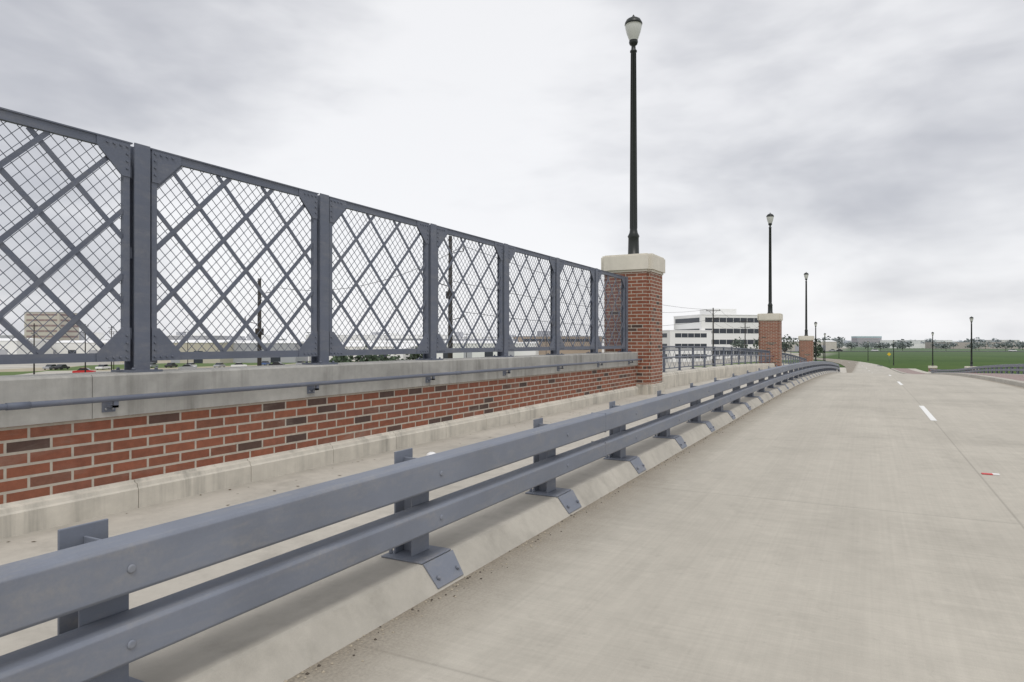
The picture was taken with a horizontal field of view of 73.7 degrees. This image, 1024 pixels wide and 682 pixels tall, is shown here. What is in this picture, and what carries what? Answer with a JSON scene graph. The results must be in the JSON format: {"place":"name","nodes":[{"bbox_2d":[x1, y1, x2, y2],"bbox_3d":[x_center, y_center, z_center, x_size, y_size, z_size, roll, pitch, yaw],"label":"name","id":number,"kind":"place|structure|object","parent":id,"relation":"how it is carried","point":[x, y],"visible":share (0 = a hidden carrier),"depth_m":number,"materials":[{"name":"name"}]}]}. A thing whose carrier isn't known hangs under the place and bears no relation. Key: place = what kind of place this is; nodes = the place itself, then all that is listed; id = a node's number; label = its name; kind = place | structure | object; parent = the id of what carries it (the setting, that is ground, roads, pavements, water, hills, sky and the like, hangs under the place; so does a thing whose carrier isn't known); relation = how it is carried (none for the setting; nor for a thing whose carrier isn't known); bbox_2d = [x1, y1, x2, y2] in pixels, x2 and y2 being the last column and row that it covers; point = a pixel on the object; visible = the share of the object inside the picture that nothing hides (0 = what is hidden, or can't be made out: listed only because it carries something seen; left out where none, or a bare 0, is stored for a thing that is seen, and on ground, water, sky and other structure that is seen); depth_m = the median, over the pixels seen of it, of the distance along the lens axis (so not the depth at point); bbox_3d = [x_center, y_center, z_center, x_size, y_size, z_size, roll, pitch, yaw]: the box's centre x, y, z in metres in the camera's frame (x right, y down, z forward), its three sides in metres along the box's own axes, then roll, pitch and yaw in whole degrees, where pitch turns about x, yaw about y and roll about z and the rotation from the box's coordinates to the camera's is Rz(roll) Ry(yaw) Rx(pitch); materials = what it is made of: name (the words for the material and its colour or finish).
{"place":"outdoors","nodes":[
{"label":"outdoors","id":0,"kind":"place"},
{"bbox_2d":[241,340,305,341],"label":"building","id":1,"kind":"structure","parent":0,"point":[272,340],"depth_m":428.32,"materials":[{"name":"grey metal"}]},
{"bbox_2d":[348,341,420,342],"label":"building","id":2,"kind":"structure","parent":0,"point":[383,341],"depth_m":339.70,"materials":[{"name":"grey metal"}]},
{"bbox_2d":[0,367,846,681],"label":"sidewalk","id":3,"kind":"structure","parent":0,"point":[290,635],"depth_m":4.77,"materials":[{"name":"concrete"}]},
{"bbox_2d":[0,352,638,538],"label":"parapet wall","id":4,"kind":"structure","parent":3,"relation":"on","point":[63,465],"depth_m":6.88,"materials":[{"name":"brick"}]},
{"bbox_2d":[0,107,631,372],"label":"tall fence","id":5,"kind":"object","parent":4,"relation":"on","point":[138,341],"visible":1,"depth_m":7.23,"materials":[{"name":"metal"}]},
{"bbox_2d":[0,121,622,353],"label":"wire mesh","id":6,"kind":"object","parent":5,"relation":"attached to","point":[270,270],"visible":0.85,"depth_m":7.39,"materials":[{"name":"grey metal"}]},
{"bbox_2d":[0,359,641,412],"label":"hand rail","id":7,"kind":"object","parent":4,"relation":"attached to","point":[110,403],"visible":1,"depth_m":6.74,"materials":[{"name":"paint"}]},
{"bbox_2d":[0,361,839,681],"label":"guard rail","id":8,"kind":"object","parent":3,"relation":"on","point":[82,581],"visible":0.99,"depth_m":3.30,"materials":[{"name":"metal"}]},
{"bbox_2d":[601,253,664,394],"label":"brick pillar","id":9,"kind":"structure","parent":3,"relation":"on","point":[643,272],"depth_m":19.00,"materials":[{"name":"brick"}]},
{"bbox_2d":[625,15,641,253],"bbox_3d":[3.508,-5.919,19.706,0.497,7.000,0.510,0,0,28],"label":"lamp post","id":10,"kind":"object","parent":9,"relation":"on","point":[633,24],"visible":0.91,"depth_m":19.62,"materials":[{"name":"black metal"}]},
{"bbox_2d":[662,363,774,388],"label":"parapet wall","id":11,"kind":"structure","parent":3,"relation":"on","point":[673,378],"depth_m":26.60,"materials":[{"name":"concrete"}]},
{"bbox_2d":[662,346,773,371],"bbox_3d":[10.825,0.826,33.360,0.334,1.336,29.730,0,0,28],"label":"railing","id":12,"kind":"object","parent":11,"relation":"on","point":[684,349],"visible":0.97,"depth_m":28.74,"materials":[{"name":"metal"}]},
{"bbox_2d":[757,313,782,366],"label":"brick pillar","id":13,"kind":"structure","parent":3,"relation":"on","point":[770,331],"depth_m":46.55,"materials":[{"name":"brick"}]},
{"bbox_2d":[766,213,773,312],"bbox_3d":[17.846,-5.378,47.190,0.497,7.000,0.510,0,0,28],"label":"lamp post","id":14,"kind":"object","parent":13,"relation":"on","point":[770,217],"visible":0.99,"depth_m":47.11,"materials":[{"name":"black metal"}]},
{"bbox_2d":[798,336,813,361],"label":"brick pillar","id":15,"kind":"structure","parent":3,"relation":"on","point":[805,347],"depth_m":74.02,"materials":[{"name":"brick"}]},
{"bbox_2d":[804,272,808,335],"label":"lamp post","id":16,"kind":"object","parent":15,"relation":"on","point":[806,274],"visible":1,"depth_m":74.59,"materials":[{"name":"black metal"}]},
{"bbox_2d":[0,346,1023,375],"bbox_3d":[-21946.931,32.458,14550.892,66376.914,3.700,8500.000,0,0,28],"label":"ground","id":17,"kind":"structure","parent":0,"point":[921,358],"depth_m":233.43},
{"bbox_2d":[0,335,23,337],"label":"warehouse","id":18,"kind":"structure","parent":17,"relation":"on","point":[5,336],"depth_m":390.25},
{"bbox_2d":[0,338,52,354],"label":"building","id":19,"kind":"structure","parent":17,"relation":"on","point":[11,347],"depth_m":258.66,"materials":[{"name":"white metal"}]},
{"bbox_2d":[31,323,37,373],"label":"utility pole","id":20,"kind":"object","parent":17,"relation":"on","point":[34,345],"visible":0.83,"depth_m":129.93,"materials":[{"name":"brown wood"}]},
{"bbox_2d":[42,364,55,369],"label":"car","id":21,"kind":"object","parent":17,"relation":"on","point":[49,366],"visible":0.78,"depth_m":188.73,"materials":[{"name":"silver metal"}]},
{"bbox_2d":[24,312,78,340],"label":"office building","id":22,"kind":"structure","parent":17,"relation":"on","point":[50,325],"depth_m":391.02,"materials":[{"name":"beige concrete"}]},
{"bbox_2d":[53,364,69,369],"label":"car","id":23,"kind":"object","parent":17,"relation":"on","point":[60,366],"visible":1,"depth_m":189.01,"materials":[{"name":"black metal"}]},
{"bbox_2d":[53,340,108,353],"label":"building","id":24,"kind":"structure","parent":17,"relation":"on","point":[71,346],"depth_m":280.29,"materials":[{"name":"white metal"}]},
{"bbox_2d":[72,368,95,372],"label":"car","id":25,"kind":"object","parent":17,"relation":"on","point":[80,370],"visible":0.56,"depth_m":163.18,"materials":[{"name":"red metal"}]},
{"bbox_2d":[82,324,88,371],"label":"utility pole","id":26,"kind":"object","parent":17,"relation":"on","point":[85,349],"visible":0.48,"depth_m":149.92,"materials":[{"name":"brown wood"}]},
{"bbox_2d":[79,332,104,339],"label":"building","id":27,"kind":"structure","parent":17,"relation":"on","point":[99,335],"depth_m":420.39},
{"bbox_2d":[95,364,110,369],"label":"car","id":28,"kind":"object","parent":17,"relation":"on","point":[102,366],"visible":0.99,"depth_m":188.98,"materials":[{"name":"white metal"}]},
{"bbox_2d":[150,363,158,367],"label":"car","id":29,"kind":"object","parent":17,"relation":"on","point":[152,365],"visible":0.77,"depth_m":204.33,"materials":[{"name":"silver metal"}]},
{"bbox_2d":[164,363,177,367],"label":"car","id":30,"kind":"object","parent":17,"relation":"on","point":[171,365],"visible":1,"depth_m":203.98,"materials":[{"name":"black metal"}]},
{"bbox_2d":[120,340,245,362],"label":"building","id":31,"kind":"structure","parent":17,"relation":"on","point":[196,346],"depth_m":247.99,"materials":[{"name":"beige metal"}]},
{"bbox_2d":[178,364,196,368],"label":"car","id":32,"kind":"object","parent":17,"relation":"on","point":[185,366],"visible":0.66,"depth_m":189.17,"materials":[{"name":"silver metal"}]},
{"bbox_2d":[167,332,244,339],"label":"building","id":33,"kind":"structure","parent":17,"relation":"on","point":[195,335],"depth_m":403.07,"materials":[{"name":"white"}]},
{"bbox_2d":[213,363,225,366],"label":"car","id":34,"kind":"object","parent":17,"relation":"on","point":[219,365],"visible":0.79,"depth_m":203.72,"materials":[{"name":"silver metal"}]},
{"bbox_2d":[231,363,246,366],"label":"car","id":35,"kind":"object","parent":17,"relation":"on","point":[237,364],"visible":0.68,"depth_m":204.12,"materials":[{"name":"white metal"}]},
{"bbox_2d":[247,334,269,339],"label":"building","id":36,"kind":"structure","parent":17,"relation":"on","point":[252,337],"depth_m":505.56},
{"bbox_2d":[245,278,273,365],"bbox_3d":[-19.234,1.626,51.989,0.549,12.770,2.130,0,0,44],"label":"utility pole","id":37,"kind":"object","parent":17,"relation":"on","point":[259,335],"visible":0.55,"depth_m":51.88,"materials":[{"name":"brown wood"}]},
{"bbox_2d":[233,341,307,362],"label":"building","id":38,"kind":"structure","parent":17,"relation":"on","point":[252,345],"depth_m":256.41,"materials":[{"name":"beige metal"}]},
{"bbox_2d":[269,362,284,364],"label":"car","id":39,"kind":"object","parent":17,"relation":"on","point":[276,363],"visible":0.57,"depth_m":214.21,"materials":[{"name":"black metal"}]},
{"bbox_2d":[329,349,355,362],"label":"tree","id":40,"kind":"object","parent":17,"relation":"on","point":[337,359],"visible":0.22,"depth_m":119.11,"materials":[{"name":"green plant"}]},
{"bbox_2d":[308,343,393,360],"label":"building","id":41,"kind":"structure","parent":17,"relation":"on","point":[360,345],"depth_m":291.13,"materials":[{"name":"grey metal"}]},
{"bbox_2d":[351,345,383,361],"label":"tree","id":42,"kind":"object","parent":17,"relation":"on","point":[365,358],"visible":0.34,"depth_m":124.50,"materials":[{"name":"green plant"}]},
{"bbox_2d":[306,332,455,341],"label":"warehouse","id":43,"kind":"structure","parent":17,"relation":"on","point":[366,337],"depth_m":400.44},
{"bbox_2d":[374,354,407,360],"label":"tree","id":44,"kind":"object","parent":17,"relation":"on","point":[392,358],"visible":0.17,"depth_m":117.01,"materials":[{"name":"green plant"}]},
{"bbox_2d":[394,346,415,359],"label":"building","id":45,"kind":"structure","parent":17,"relation":"on","point":[403,356],"depth_m":296.07,"materials":[{"name":"white metal"}]},
{"bbox_2d":[405,346,422,359],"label":"tree","id":46,"kind":"object","parent":17,"relation":"on","point":[414,356],"visible":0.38,"depth_m":148.96,"materials":[{"name":"green plant"}]},
{"bbox_2d":[385,332,512,340],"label":"building","id":47,"kind":"structure","parent":17,"relation":"on","point":[464,339],"depth_m":389.25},
{"bbox_2d":[441,236,463,357],"bbox_3d":[-4.246,-0.150,46.993,0.549,14.136,2.130,0,0,44],"label":"utility pole","id":48,"kind":"object","parent":17,"relation":"on","point":[450,355],"visible":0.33,"depth_m":46.88,"materials":[{"name":"brown wood"}]},
{"bbox_2d":[284,246,756,333],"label":"power lines","id":49,"kind":"object","parent":48,"relation":"attached to","point":[544,299],"visible":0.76,"depth_m":58.72,"materials":[{"name":"grey metal"}]},
{"bbox_2d":[418,341,538,358],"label":"building","id":50,"kind":"structure","parent":17,"relation":"on","point":[478,354],"depth_m":285.17,"materials":[{"name":"white concrete"}]},
{"bbox_2d":[513,331,601,354],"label":"building","id":51,"kind":"structure","parent":17,"relation":"on","point":[545,352],"depth_m":290.40,"materials":[{"name":"beige concrete"}]},
{"bbox_2d":[662,330,711,361],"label":"white office","id":52,"kind":"structure","parent":17,"relation":"on","point":[686,337],"depth_m":282.34,"materials":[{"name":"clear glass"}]},
{"bbox_2d":[706,308,719,365],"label":"utility pole","id":53,"kind":"object","parent":17,"relation":"on","point":[713,310],"visible":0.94,"depth_m":119.17,"materials":[{"name":"brown wood"}]},
{"bbox_2d":[673,309,758,358],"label":"white office","id":54,"kind":"structure","parent":17,"relation":"on","point":[723,337],"depth_m":288.88,"materials":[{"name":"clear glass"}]},
{"bbox_2d":[730,337,751,353],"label":"tree","id":55,"kind":"object","parent":17,"relation":"on","point":[740,344],"visible":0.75,"depth_m":259.10,"materials":[{"name":"green plant"}]},
{"bbox_2d":[740,320,749,347],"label":"utility pole","id":56,"kind":"object","parent":17,"relation":"on","point":[745,327],"visible":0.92,"depth_m":162.66,"materials":[{"name":"brown wood"}]},
{"bbox_2d":[752,337,758,353],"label":"tree","id":57,"kind":"object","parent":17,"relation":"on","point":[757,344],"visible":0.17,"depth_m":190.74,"materials":[{"name":"green plant"}]},
{"bbox_2d":[782,334,798,356],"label":"tree","id":58,"kind":"object","parent":17,"relation":"on","point":[786,344],"visible":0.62,"depth_m":249.16,"materials":[{"name":"green plant"}]},
{"bbox_2d":[782,340,836,350],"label":"building","id":59,"kind":"structure","parent":17,"relation":"on","point":[830,344],"depth_m":504.96,"materials":[{"name":"beige concrete"}]},
{"bbox_2d":[798,339,822,357],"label":"tree","id":60,"kind":"object","parent":17,"relation":"on","point":[819,351],"visible":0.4,"depth_m":168.67,"materials":[{"name":"green plant"}]},
{"bbox_2d":[814,322,816,360],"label":"lamp post","id":61,"kind":"object","parent":17,"relation":"on","point":[815,323],"visible":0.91,"depth_m":88.75,"materials":[{"name":"black metal"}]},
{"bbox_2d":[824,333,825,360],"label":"lamp post","id":62,"kind":"object","parent":17,"relation":"on","point":[824,346],"visible":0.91,"depth_m":124.69,"materials":[{"name":"black metal"}]},
{"bbox_2d":[831,336,845,343],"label":"tree","id":63,"kind":"object","parent":17,"relation":"on","point":[839,339],"visible":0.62,"depth_m":702.57,"materials":[{"name":"green plant"}]},
{"bbox_2d":[846,342,855,348],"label":"tree","id":64,"kind":"object","parent":17,"relation":"on","point":[850,344],"visible":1,"depth_m":494.64,"materials":[{"name":"green plant"}]},
{"bbox_2d":[859,342,867,348],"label":"tree","id":65,"kind":"object","parent":17,"relation":"on","point":[864,345],"visible":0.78,"depth_m":638.44,"materials":[{"name":"green plant"}]},
{"bbox_2d":[851,336,881,346],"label":"building","id":66,"kind":"structure","parent":17,"relation":"on","point":[863,339],"depth_m":992.00,"materials":[{"name":"grey brick"}]},
{"bbox_2d":[875,342,887,350],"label":"tree","id":67,"kind":"object","parent":17,"relation":"on","point":[879,345],"visible":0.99,"depth_m":494.28,"materials":[{"name":"green plant"}]},
{"bbox_2d":[873,343,924,347],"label":"building","id":68,"kind":"structure","parent":17,"relation":"on","point":[919,345],"depth_m":744.99,"materials":[{"name":"white"}]},
{"bbox_2d":[896,343,906,350],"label":"tree","id":69,"kind":"object","parent":17,"relation":"on","point":[899,345],"visible":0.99,"depth_m":497.03,"materials":[{"name":"green plant"}]},
{"bbox_2d":[897,339,913,346],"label":"tree","id":70,"kind":"object","parent":17,"relation":"on","point":[907,343],"visible":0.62,"depth_m":650.84,"materials":[{"name":"green plant"}]},
{"bbox_2d":[928,366,936,372],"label":"lamp pedestal","id":71,"kind":"object","parent":17,"relation":"on","point":[932,367],"visible":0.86,"depth_m":111.35,"materials":[{"name":"beige concrete"}]},
{"bbox_2d":[931,332,933,365],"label":"lamp post","id":72,"kind":"object","parent":71,"relation":"on","point":[932,333],"visible":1,"depth_m":111.76,"materials":[{"name":"black metal"}]},
{"bbox_2d":[940,342,952,348],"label":"tree","id":73,"kind":"object","parent":17,"relation":"on","point":[945,345],"visible":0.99,"depth_m":492.37,"materials":[{"name":"green plant"}]},
{"bbox_2d":[965,342,978,348],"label":"tree","id":74,"kind":"object","parent":17,"relation":"on","point":[975,345],"visible":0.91,"depth_m":488.98,"materials":[{"name":"green plant"}]},
{"bbox_2d":[925,342,1023,348],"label":"building","id":75,"kind":"structure","parent":17,"relation":"on","point":[961,345],"depth_m":680.14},
{"bbox_2d":[972,341,985,347],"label":"tree","id":76,"kind":"object","parent":17,"relation":"on","point":[981,343],"visible":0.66,"depth_m":542.34,"materials":[{"name":"green plant"}]},
{"bbox_2d":[989,343,1000,347],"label":"tree","id":77,"kind":"object","parent":17,"relation":"on","point":[996,345],"visible":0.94,"depth_m":588.25,"materials":[{"name":"green plant"}]},
{"bbox_2d":[999,341,1009,350],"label":"tree","id":78,"kind":"object","parent":17,"relation":"on","point":[1003,343],"visible":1,"depth_m":490.53,"materials":[{"name":"green plant"}]},
{"bbox_2d":[1004,341,1020,348],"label":"tree","id":79,"kind":"object","parent":17,"relation":"on","point":[1012,345],"visible":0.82,"depth_m":579.00,"materials":[{"name":"green plant"}]},
{"bbox_2d":[0,0,1023,341],"label":"sky","id":80,"kind":"structure","parent":0,"point":[882,141],"materials":[{"name":"grey"}]},
{"bbox_2d":[287,356,1023,681],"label":"road","id":81,"kind":"structure","parent":0,"point":[858,521],"depth_m":4.83,"materials":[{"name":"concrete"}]},
{"bbox_2d":[284,384,805,681],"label":"kerb grit","id":82,"kind":"object","parent":81,"relation":"on","point":[307,673],"visible":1,"depth_m":4.84,"materials":[{"name":"beige"}]},
{"bbox_2d":[885,373,936,420],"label":"lane markings","id":83,"kind":"object","parent":81,"relation":"on","point":[928,413],"visible":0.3,"depth_m":15.54,"materials":[{"name":"white paint"}]},
{"bbox_2d":[981,473,999,474],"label":"road litter","id":84,"kind":"object","parent":81,"relation":"on","point":[990,473],"visible":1,"depth_m":8.26,"materials":[{"name":"red plastic"}]},
{"bbox_2d":[880,340,951,342],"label":"building","id":85,"kind":"structure","parent":0,"point":[891,341],"depth_m":949.26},
{"bbox_2d":[891,368,1023,386],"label":"sidewalk","id":86,"kind":"structure","parent":0,"point":[1015,379],"depth_m":37.54,"materials":[{"name":"concrete"}]},
{"bbox_2d":[930,364,1023,373],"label":"guard rail","id":87,"kind":"object","parent":86,"relation":"on","point":[1001,369],"visible":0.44,"depth_m":56.04,"materials":[{"name":"metal"}]},
{"bbox_2d":[969,316,972,366],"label":"lamp post","id":88,"kind":"object","parent":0,"point":[971,321],"visible":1,"depth_m":75.90,"materials":[{"name":"black metal"}]},
{"bbox_2d":[985,340,1019,341],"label":"building","id":89,"kind":"structure","parent":0,"point":[1002,340],"depth_m":895.96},
{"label":"low parapet kerb","id":90,"kind":"structure","parent":0,"visible":0},
{"bbox_2d":[782,353,806,363],"bbox_3d":[25.163,1.759,60.843,0.334,2.073,29.730,0,0,28],"label":"railing","id":91,"kind":"object","parent":90,"relation":"on","point":[793,356],"visible":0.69,"depth_m":59.10,"materials":[{"name":"metal"}]}
]}

